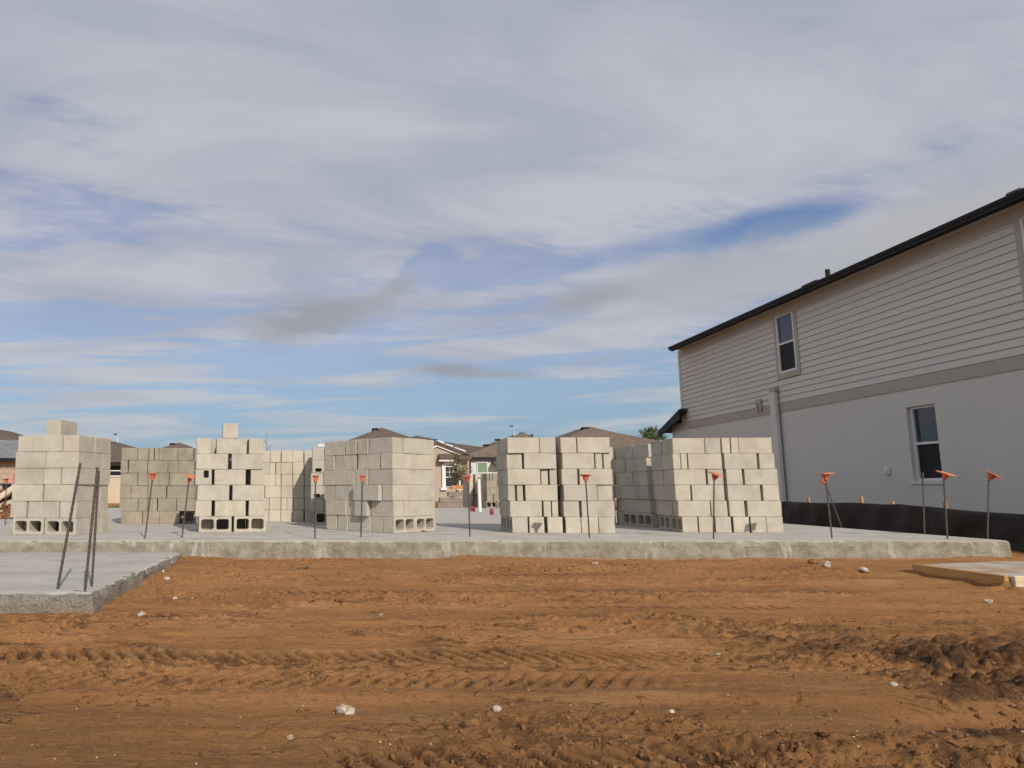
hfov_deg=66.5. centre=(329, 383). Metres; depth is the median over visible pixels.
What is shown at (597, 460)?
concrete block
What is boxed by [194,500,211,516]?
concrete block
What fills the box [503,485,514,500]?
concrete block
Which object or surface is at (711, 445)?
concrete block
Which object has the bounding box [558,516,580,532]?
concrete block
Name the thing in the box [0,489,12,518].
pile
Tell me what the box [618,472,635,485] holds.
concrete block
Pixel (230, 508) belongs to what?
concrete block
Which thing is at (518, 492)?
concrete block
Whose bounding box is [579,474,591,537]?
rebar
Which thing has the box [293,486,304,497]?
concrete block
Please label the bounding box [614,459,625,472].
concrete block
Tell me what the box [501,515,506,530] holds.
concrete block
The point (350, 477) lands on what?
concrete block
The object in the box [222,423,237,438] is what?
concrete block
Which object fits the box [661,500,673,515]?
concrete block
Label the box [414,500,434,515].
concrete block
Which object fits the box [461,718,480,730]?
soil lump
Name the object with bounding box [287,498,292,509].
concrete block
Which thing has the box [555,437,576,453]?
concrete block
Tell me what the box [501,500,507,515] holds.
concrete block
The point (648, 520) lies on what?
concrete block
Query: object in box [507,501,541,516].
concrete block
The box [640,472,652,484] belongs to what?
concrete block
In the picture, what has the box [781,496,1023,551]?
silt fence
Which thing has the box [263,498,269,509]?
concrete block
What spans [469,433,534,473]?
grey house
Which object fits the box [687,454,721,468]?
concrete block
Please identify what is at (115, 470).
window
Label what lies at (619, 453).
concrete block
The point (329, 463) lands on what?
concrete block
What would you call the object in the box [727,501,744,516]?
concrete block
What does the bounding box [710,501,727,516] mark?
concrete block
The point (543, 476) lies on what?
concrete block
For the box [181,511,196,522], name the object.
concrete block
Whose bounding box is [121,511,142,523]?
concrete block
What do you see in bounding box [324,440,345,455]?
concrete block
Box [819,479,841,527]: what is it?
rebar
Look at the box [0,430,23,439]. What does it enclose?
hip roof house
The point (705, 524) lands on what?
concrete block
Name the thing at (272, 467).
concrete block
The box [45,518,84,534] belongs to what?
concrete block
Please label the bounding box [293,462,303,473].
concrete block
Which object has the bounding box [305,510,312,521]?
concrete block
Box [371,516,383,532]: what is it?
concrete block
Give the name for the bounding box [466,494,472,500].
concrete block
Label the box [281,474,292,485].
concrete block
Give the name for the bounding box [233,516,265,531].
concrete block
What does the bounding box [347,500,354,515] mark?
concrete block
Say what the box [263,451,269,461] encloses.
concrete block
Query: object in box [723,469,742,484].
concrete block
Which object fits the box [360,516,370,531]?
concrete block
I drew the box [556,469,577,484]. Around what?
concrete block
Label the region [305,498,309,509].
concrete block
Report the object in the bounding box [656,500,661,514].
concrete block
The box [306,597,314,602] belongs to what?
soil lump
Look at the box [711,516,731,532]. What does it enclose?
concrete block
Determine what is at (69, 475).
concrete block
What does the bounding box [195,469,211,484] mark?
concrete block
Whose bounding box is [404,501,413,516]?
concrete block
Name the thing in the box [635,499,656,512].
concrete block
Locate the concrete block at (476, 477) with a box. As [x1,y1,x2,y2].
[473,474,480,480]
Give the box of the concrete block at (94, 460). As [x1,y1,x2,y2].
[86,452,102,468]
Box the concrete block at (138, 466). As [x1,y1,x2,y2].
[129,460,147,472]
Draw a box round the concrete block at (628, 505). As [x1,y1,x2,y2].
[621,499,635,511]
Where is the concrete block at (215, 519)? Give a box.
[198,516,231,531]
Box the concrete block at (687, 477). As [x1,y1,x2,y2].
[668,469,705,484]
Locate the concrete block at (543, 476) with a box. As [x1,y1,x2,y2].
[540,469,547,484]
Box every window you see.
[110,465,120,476]
[445,466,457,486]
[476,462,487,473]
[775,311,796,373]
[910,404,942,483]
[1020,218,1023,248]
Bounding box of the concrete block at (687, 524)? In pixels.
[670,516,697,532]
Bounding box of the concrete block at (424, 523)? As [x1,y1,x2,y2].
[415,516,434,531]
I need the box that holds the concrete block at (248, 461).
[231,454,262,469]
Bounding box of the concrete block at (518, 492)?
[515,485,522,500]
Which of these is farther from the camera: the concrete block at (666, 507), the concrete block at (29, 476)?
the concrete block at (666, 507)
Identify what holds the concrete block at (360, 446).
on the concrete block at (368, 461)
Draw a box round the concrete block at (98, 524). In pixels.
[92,517,100,532]
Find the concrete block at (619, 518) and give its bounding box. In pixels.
[617,511,622,524]
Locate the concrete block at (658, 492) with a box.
[654,485,664,499]
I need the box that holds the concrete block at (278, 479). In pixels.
[276,474,281,485]
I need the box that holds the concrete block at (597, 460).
[594,453,602,468]
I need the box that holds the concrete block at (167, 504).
[158,498,176,510]
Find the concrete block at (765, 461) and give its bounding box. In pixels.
[756,453,774,468]
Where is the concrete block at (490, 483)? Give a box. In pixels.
[485,480,496,486]
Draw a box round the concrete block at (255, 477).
[248,470,263,484]
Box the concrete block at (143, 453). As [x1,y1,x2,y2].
[138,448,148,460]
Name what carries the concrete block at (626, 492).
on the concrete block at (628, 505)
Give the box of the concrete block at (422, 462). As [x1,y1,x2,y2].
[413,454,433,469]
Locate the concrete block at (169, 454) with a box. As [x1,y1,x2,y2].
[159,448,178,460]
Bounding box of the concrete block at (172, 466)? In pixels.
[168,460,178,472]
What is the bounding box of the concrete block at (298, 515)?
[293,509,304,521]
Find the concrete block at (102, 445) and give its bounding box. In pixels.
[94,437,110,453]
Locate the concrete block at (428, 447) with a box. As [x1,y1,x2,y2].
[424,439,433,454]
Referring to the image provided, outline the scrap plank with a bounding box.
[0,484,14,499]
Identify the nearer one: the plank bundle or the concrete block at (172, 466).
the concrete block at (172, 466)
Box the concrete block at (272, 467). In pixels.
[270,462,275,473]
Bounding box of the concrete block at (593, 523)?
[580,517,598,532]
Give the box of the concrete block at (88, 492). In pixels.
[84,485,99,500]
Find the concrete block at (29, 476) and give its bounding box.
[15,468,43,484]
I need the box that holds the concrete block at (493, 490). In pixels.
[490,487,498,493]
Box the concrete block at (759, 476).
[742,469,777,484]
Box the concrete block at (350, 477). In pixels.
[345,470,355,484]
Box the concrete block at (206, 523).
[198,515,212,528]
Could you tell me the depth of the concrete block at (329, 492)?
10.30 m
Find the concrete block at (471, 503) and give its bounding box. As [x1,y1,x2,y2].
[466,500,472,506]
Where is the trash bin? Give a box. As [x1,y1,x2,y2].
[0,483,14,489]
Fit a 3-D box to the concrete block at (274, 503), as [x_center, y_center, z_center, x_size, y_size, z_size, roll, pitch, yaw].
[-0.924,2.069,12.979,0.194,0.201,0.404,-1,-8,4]
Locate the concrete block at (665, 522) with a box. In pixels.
[659,515,670,530]
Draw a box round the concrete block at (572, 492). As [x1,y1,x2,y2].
[560,485,596,500]
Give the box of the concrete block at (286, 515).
[281,510,292,521]
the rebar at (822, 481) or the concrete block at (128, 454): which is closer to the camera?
the rebar at (822, 481)
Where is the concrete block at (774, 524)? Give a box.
[766,517,783,532]
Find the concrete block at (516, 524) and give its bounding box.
[506,516,527,532]
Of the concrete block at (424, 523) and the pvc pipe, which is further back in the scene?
the pvc pipe
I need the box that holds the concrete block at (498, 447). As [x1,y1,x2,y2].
[497,441,499,455]
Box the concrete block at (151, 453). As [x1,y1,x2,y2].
[149,448,154,459]
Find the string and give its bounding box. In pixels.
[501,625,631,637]
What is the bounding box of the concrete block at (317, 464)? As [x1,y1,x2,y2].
[312,460,323,472]
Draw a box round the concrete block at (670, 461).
[662,454,680,469]
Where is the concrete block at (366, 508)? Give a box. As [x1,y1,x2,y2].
[355,500,370,515]
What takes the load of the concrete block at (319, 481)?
on the concrete block at (319, 489)
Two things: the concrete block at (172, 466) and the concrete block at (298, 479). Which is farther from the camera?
the concrete block at (298, 479)
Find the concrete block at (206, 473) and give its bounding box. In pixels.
[204,471,208,477]
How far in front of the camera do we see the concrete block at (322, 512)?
11.76 m
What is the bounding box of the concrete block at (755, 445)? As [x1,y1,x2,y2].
[738,438,771,453]
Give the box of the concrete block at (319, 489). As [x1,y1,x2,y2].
[311,486,322,497]
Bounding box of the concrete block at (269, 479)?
[264,474,275,485]
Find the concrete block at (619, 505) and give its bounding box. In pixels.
[616,499,621,511]
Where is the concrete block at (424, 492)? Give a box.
[414,485,434,499]
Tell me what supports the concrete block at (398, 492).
on the concrete block at (388, 508)
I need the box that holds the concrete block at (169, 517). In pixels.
[160,511,180,523]
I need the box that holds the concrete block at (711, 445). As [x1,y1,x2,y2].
[704,438,720,453]
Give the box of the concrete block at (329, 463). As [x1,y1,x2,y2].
[324,456,335,470]
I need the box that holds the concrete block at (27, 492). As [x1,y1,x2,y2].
[12,485,44,500]
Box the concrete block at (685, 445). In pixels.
[667,438,704,453]
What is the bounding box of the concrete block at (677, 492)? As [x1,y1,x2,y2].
[664,485,690,500]
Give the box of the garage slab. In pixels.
[0,553,181,613]
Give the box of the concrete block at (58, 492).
[44,485,84,500]
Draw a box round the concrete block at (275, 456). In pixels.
[270,451,281,461]
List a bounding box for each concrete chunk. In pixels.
[286,734,292,740]
[335,704,354,714]
[492,705,500,711]
[822,561,830,567]
[859,566,868,572]
[889,681,897,685]
[983,599,992,603]
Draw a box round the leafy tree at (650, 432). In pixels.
[638,425,668,440]
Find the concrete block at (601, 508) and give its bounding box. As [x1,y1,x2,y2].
[579,501,614,516]
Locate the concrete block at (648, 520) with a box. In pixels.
[637,513,659,526]
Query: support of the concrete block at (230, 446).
on the concrete block at (248, 461)
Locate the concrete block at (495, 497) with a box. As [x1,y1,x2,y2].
[493,494,498,500]
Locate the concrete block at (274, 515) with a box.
[269,510,280,521]
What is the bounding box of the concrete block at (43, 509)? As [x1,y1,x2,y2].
[28,501,60,517]
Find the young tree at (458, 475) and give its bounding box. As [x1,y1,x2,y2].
[447,449,472,484]
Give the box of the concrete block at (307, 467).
[304,462,311,473]
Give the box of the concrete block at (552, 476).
[548,469,556,484]
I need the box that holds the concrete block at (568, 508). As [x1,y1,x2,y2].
[558,500,579,516]
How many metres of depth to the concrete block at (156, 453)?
12.05 m
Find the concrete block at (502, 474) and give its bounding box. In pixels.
[500,470,504,484]
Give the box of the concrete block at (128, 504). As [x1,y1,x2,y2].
[119,498,138,510]
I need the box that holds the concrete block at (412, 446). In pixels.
[403,438,423,453]
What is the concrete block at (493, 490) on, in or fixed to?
on the concrete block at (495, 497)
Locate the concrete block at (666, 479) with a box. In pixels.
[663,470,668,484]
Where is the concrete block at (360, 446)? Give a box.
[357,439,362,453]
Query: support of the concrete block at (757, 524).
on the foundation slab
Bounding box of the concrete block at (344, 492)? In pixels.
[336,485,352,499]
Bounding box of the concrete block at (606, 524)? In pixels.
[598,517,614,532]
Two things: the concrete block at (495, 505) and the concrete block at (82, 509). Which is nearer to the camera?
the concrete block at (82, 509)
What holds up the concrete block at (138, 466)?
on the concrete block at (142, 479)
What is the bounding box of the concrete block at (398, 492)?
[383,485,413,500]
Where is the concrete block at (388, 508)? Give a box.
[371,501,403,516]
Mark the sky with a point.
(307, 224)
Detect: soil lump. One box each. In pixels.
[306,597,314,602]
[335,595,345,603]
[444,722,457,729]
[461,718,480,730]
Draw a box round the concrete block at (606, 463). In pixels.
[602,453,610,468]
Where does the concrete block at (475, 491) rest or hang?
on the concrete block at (475, 496)
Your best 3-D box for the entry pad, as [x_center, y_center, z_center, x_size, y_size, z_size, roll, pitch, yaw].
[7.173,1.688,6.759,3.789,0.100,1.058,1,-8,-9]
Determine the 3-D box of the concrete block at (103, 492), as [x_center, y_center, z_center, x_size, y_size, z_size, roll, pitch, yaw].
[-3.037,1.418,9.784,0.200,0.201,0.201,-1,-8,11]
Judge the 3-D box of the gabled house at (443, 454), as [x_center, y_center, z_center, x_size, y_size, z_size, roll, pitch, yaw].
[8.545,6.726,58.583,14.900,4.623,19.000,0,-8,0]
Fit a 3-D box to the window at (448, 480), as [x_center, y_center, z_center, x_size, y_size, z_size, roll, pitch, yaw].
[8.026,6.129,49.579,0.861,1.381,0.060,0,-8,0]
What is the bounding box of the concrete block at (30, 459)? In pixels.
[15,452,46,467]
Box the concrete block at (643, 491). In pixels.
[633,485,653,498]
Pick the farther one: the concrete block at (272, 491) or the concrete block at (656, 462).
the concrete block at (272, 491)
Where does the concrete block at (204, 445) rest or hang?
on the concrete block
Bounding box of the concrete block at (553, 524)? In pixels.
[542,516,562,532]
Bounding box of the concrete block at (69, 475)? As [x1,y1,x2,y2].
[62,468,93,484]
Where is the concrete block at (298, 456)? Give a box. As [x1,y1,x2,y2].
[293,451,303,461]
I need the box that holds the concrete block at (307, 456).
[304,451,311,461]
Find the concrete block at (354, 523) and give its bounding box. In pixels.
[349,515,359,530]
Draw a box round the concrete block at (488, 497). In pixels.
[484,494,492,500]
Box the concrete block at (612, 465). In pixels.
[610,460,614,472]
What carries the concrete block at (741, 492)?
on the concrete block at (735, 508)
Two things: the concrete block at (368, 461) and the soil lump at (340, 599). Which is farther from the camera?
the concrete block at (368, 461)
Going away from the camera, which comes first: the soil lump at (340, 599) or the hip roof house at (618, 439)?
the soil lump at (340, 599)
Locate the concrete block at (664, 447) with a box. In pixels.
[662,439,667,454]
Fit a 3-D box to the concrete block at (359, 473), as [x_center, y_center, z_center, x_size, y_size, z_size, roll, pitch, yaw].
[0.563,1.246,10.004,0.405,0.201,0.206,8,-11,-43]
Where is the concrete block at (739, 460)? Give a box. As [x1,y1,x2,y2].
[721,453,756,468]
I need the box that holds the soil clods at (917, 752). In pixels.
[0,560,1023,767]
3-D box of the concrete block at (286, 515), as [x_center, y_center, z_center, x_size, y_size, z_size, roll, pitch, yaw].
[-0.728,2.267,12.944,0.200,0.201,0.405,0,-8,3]
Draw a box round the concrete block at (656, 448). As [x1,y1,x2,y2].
[651,440,662,455]
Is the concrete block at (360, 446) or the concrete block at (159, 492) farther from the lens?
the concrete block at (159, 492)
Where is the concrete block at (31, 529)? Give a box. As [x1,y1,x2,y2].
[12,518,44,534]
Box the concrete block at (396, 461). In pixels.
[381,453,412,468]
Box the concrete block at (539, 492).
[523,485,557,500]
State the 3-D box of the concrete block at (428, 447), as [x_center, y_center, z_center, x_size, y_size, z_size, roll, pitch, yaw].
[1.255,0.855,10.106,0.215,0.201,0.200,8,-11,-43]
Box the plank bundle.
[450,485,462,488]
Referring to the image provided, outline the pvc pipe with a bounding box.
[477,479,481,511]
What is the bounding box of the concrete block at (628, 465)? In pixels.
[626,459,632,471]
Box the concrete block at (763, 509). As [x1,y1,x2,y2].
[744,501,781,516]
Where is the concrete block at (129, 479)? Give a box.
[120,473,137,485]
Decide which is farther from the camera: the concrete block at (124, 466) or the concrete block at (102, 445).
the concrete block at (124, 466)
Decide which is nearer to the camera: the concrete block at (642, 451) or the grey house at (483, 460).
the concrete block at (642, 451)
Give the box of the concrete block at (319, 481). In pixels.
[311,473,322,485]
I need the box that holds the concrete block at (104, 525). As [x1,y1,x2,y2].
[99,516,108,531]
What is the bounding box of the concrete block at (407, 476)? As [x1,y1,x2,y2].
[403,469,412,484]
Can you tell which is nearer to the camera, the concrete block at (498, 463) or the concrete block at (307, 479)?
the concrete block at (498, 463)
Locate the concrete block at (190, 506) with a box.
[177,498,195,510]
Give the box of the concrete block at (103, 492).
[99,485,107,500]
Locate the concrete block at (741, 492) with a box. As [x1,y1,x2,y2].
[724,485,760,500]
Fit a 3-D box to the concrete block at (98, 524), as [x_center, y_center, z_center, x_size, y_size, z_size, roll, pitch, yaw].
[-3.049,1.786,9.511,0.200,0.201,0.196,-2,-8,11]
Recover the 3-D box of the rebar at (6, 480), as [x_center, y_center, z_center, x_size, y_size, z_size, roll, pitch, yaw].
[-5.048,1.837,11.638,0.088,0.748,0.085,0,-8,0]
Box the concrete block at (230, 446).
[216,438,246,453]
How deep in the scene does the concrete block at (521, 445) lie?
9.61 m
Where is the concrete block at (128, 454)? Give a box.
[122,448,137,460]
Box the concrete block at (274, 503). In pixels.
[269,498,280,509]
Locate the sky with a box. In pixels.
[0,0,1023,450]
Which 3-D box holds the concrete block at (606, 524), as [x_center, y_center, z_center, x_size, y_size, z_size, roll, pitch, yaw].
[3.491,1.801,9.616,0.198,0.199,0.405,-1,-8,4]
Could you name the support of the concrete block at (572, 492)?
on the concrete block at (601, 508)
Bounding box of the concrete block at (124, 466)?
[120,460,128,472]
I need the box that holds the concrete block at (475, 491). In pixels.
[473,487,477,493]
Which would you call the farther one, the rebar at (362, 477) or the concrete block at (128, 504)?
the concrete block at (128, 504)
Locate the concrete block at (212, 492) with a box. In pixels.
[197,485,228,500]
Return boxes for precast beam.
[437,503,477,507]
[439,498,462,502]
[447,492,462,497]
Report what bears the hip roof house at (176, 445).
on the ground
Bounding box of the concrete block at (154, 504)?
[152,498,157,510]
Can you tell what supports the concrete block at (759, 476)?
on the concrete block at (769, 492)
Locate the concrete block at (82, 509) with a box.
[60,501,92,517]
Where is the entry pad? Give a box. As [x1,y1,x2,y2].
[921,561,1023,580]
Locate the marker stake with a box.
[11,472,14,485]
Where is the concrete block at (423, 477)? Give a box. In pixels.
[413,469,433,484]
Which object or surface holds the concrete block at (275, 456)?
on the concrete block at (272, 467)
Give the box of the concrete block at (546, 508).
[542,501,550,516]
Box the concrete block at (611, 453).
[610,447,612,459]
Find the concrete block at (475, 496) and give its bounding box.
[473,494,477,499]
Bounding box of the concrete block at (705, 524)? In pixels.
[697,517,712,532]
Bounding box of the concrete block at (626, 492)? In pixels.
[620,486,633,498]
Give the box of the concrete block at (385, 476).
[368,469,402,484]
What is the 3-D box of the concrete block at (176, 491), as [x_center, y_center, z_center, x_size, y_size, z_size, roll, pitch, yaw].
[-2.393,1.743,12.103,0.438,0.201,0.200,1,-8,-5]
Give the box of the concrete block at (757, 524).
[745,516,766,532]
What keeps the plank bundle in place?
on the precast beam at (454, 494)
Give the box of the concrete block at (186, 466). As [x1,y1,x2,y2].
[178,461,195,472]
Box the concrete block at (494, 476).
[492,473,497,479]
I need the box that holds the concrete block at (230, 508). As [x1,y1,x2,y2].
[214,500,245,515]
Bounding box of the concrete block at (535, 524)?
[527,517,544,532]
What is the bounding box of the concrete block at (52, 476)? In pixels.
[43,468,61,484]
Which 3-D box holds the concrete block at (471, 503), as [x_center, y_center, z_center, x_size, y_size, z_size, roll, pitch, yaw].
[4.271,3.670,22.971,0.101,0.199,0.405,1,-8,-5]
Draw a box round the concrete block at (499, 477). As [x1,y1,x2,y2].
[497,470,500,484]
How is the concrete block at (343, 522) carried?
on the foundation slab
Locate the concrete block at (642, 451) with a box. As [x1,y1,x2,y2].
[633,444,650,458]
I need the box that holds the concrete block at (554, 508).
[551,501,557,516]
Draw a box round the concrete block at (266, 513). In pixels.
[264,510,268,521]
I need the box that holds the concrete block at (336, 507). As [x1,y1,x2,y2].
[326,500,346,514]
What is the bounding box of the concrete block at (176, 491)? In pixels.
[167,486,195,497]
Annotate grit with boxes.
[5,579,1023,766]
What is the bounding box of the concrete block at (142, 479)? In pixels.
[138,473,147,485]
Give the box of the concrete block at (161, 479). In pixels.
[148,473,169,485]
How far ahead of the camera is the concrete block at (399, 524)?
9.52 m
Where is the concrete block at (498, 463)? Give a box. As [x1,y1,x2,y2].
[496,455,501,469]
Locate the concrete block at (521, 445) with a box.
[504,437,538,453]
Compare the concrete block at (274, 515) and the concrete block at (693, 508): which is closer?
the concrete block at (693, 508)
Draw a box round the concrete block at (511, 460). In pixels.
[501,453,521,469]
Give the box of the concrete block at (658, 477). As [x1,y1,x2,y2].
[652,470,663,484]
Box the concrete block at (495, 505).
[485,501,496,507]
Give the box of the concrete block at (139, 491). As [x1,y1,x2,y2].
[131,486,147,497]
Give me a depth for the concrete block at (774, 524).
9.49 m
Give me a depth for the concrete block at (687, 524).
9.58 m
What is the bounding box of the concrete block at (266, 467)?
[262,462,269,473]
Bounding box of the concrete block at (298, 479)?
[293,474,304,485]
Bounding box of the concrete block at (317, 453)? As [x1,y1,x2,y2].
[312,447,323,459]
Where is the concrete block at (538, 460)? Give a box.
[522,453,555,468]
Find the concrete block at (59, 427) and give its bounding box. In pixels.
[46,420,76,434]
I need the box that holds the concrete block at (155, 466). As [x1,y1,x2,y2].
[148,460,167,472]
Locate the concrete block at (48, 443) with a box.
[33,435,64,451]
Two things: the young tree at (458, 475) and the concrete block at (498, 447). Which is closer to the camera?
the concrete block at (498, 447)
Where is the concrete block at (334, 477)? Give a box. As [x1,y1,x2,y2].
[324,470,344,484]
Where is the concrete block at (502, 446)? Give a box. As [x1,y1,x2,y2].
[500,439,504,454]
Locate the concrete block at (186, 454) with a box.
[178,448,194,460]
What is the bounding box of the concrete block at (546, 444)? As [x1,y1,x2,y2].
[539,437,555,452]
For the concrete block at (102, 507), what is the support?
on the concrete block at (104, 525)
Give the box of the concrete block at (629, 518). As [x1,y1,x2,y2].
[622,512,636,525]
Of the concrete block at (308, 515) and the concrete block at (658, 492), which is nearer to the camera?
the concrete block at (658, 492)
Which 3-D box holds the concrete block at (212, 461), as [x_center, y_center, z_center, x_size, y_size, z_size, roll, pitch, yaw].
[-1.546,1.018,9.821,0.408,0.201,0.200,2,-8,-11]
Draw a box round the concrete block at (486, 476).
[484,473,488,479]
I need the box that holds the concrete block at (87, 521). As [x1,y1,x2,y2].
[70,517,90,533]
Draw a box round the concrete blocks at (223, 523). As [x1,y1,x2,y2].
[24,441,559,530]
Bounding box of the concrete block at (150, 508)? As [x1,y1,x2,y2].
[148,498,152,510]
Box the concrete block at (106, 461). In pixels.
[102,454,110,469]
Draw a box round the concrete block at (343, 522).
[338,515,349,530]
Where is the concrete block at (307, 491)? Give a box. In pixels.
[305,486,309,497]
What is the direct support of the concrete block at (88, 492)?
on the concrete block at (82, 509)
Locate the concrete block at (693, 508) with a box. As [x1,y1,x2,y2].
[673,500,710,516]
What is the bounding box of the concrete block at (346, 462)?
[335,455,357,469]
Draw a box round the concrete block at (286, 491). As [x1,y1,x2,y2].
[281,486,292,497]
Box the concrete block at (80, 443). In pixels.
[63,435,94,452]
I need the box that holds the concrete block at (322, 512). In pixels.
[316,511,326,523]
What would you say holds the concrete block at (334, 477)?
on the concrete block at (329, 492)
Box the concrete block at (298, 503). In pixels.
[293,498,304,509]
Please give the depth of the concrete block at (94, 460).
9.51 m
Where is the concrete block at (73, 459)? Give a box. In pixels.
[46,451,86,467]
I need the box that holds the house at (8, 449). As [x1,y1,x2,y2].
[0,440,17,488]
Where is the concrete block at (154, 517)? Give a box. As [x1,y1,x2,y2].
[143,511,159,523]
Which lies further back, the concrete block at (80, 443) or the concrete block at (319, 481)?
the concrete block at (319, 481)
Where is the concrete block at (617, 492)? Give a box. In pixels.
[615,486,619,498]
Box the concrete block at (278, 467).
[276,462,280,473]
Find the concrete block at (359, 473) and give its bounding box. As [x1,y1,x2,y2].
[356,470,367,484]
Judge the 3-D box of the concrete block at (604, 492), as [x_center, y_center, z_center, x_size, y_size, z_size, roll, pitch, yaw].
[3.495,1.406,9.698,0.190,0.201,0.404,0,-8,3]
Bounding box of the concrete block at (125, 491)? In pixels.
[120,486,130,497]
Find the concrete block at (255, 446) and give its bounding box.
[247,439,263,453]
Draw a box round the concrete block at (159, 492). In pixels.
[148,486,166,497]
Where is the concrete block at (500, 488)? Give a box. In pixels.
[498,485,502,499]
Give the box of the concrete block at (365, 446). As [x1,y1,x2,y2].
[363,439,368,453]
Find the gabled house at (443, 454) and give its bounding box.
[434,440,481,500]
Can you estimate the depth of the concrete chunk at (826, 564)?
7.25 m
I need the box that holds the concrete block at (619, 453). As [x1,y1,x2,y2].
[614,446,625,459]
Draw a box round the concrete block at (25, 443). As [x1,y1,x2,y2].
[18,436,33,451]
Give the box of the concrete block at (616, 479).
[614,473,619,485]
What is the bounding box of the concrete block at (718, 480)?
[705,469,723,484]
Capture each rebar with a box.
[2,478,9,524]
[56,463,81,588]
[84,467,98,591]
[91,471,99,586]
[144,473,156,538]
[181,473,194,537]
[312,475,318,538]
[359,475,365,536]
[463,475,470,536]
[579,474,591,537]
[707,471,723,538]
[817,473,834,537]
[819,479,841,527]
[922,473,924,533]
[936,470,956,538]
[983,470,1001,538]
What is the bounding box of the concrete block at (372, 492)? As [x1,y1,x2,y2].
[353,485,382,500]
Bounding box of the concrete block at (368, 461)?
[358,454,380,469]
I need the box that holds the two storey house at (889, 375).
[658,188,1023,513]
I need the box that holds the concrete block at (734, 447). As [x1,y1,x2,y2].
[729,438,738,452]
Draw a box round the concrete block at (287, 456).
[281,451,292,461]
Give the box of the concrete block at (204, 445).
[196,438,211,453]
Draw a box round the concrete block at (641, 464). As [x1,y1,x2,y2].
[632,458,651,471]
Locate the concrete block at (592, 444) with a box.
[576,437,609,452]
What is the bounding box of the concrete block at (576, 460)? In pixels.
[558,453,593,468]
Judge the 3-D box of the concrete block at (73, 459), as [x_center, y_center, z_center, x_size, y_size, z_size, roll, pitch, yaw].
[-3.251,0.938,9.255,0.436,0.201,0.200,-1,-8,10]
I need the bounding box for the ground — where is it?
[0,500,1023,767]
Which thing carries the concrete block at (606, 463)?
on the concrete block at (601, 477)
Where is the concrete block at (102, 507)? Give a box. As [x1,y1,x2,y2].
[94,500,107,516]
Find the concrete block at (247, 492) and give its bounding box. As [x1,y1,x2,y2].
[232,485,263,500]
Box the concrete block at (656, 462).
[651,455,662,470]
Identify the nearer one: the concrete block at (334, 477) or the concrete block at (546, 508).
the concrete block at (546, 508)
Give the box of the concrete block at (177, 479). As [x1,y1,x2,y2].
[169,473,194,485]
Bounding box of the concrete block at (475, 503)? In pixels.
[473,500,477,506]
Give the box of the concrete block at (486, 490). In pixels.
[484,487,489,493]
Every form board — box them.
[912,564,1008,583]
[1010,575,1023,586]
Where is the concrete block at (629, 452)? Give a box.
[626,445,633,458]
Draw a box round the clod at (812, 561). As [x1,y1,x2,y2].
[807,559,819,563]
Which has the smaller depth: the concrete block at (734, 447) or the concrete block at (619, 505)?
the concrete block at (734, 447)
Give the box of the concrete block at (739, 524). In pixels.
[728,516,749,532]
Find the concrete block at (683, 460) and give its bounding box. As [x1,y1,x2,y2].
[680,454,686,468]
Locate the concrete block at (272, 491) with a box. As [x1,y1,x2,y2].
[265,486,280,497]
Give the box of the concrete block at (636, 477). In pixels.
[633,472,639,484]
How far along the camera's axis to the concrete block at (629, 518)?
11.42 m
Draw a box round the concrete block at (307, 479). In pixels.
[305,474,310,485]
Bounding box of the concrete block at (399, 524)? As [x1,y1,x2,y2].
[383,516,414,532]
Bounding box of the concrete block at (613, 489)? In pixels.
[612,486,614,497]
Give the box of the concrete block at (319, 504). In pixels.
[311,498,323,510]
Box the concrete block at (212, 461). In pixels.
[196,454,227,469]
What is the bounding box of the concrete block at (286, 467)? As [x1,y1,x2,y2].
[281,462,292,473]
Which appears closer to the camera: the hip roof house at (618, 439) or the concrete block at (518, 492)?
the concrete block at (518, 492)
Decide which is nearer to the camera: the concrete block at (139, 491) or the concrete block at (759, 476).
the concrete block at (759, 476)
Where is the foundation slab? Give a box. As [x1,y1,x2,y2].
[0,508,1011,560]
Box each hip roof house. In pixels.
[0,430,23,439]
[107,441,135,502]
[162,443,195,448]
[350,428,437,440]
[555,427,657,499]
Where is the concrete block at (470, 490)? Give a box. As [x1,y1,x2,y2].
[466,487,472,493]
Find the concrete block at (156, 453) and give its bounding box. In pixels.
[155,448,159,460]
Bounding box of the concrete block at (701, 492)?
[690,485,724,500]
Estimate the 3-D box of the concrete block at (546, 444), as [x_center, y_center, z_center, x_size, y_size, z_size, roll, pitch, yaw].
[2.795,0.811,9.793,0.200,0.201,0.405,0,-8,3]
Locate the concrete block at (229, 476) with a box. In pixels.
[214,469,245,484]
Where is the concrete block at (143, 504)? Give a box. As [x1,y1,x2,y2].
[138,498,147,510]
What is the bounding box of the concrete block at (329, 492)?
[324,485,335,499]
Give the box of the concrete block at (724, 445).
[719,438,729,453]
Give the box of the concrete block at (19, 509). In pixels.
[10,501,28,517]
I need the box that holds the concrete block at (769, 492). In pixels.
[760,485,779,500]
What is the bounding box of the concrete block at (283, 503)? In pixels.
[281,498,286,509]
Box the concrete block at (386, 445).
[369,437,402,453]
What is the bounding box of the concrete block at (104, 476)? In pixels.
[94,469,109,484]
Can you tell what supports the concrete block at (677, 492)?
on the concrete block at (693, 508)
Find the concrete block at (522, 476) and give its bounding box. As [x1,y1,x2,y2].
[505,469,539,484]
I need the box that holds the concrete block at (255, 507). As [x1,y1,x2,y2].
[247,500,263,515]
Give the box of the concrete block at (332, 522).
[327,515,337,529]
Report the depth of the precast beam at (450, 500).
25.75 m
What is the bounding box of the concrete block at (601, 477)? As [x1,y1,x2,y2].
[577,469,612,484]
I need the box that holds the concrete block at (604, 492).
[597,485,612,500]
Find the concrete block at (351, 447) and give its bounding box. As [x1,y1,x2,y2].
[346,440,359,454]

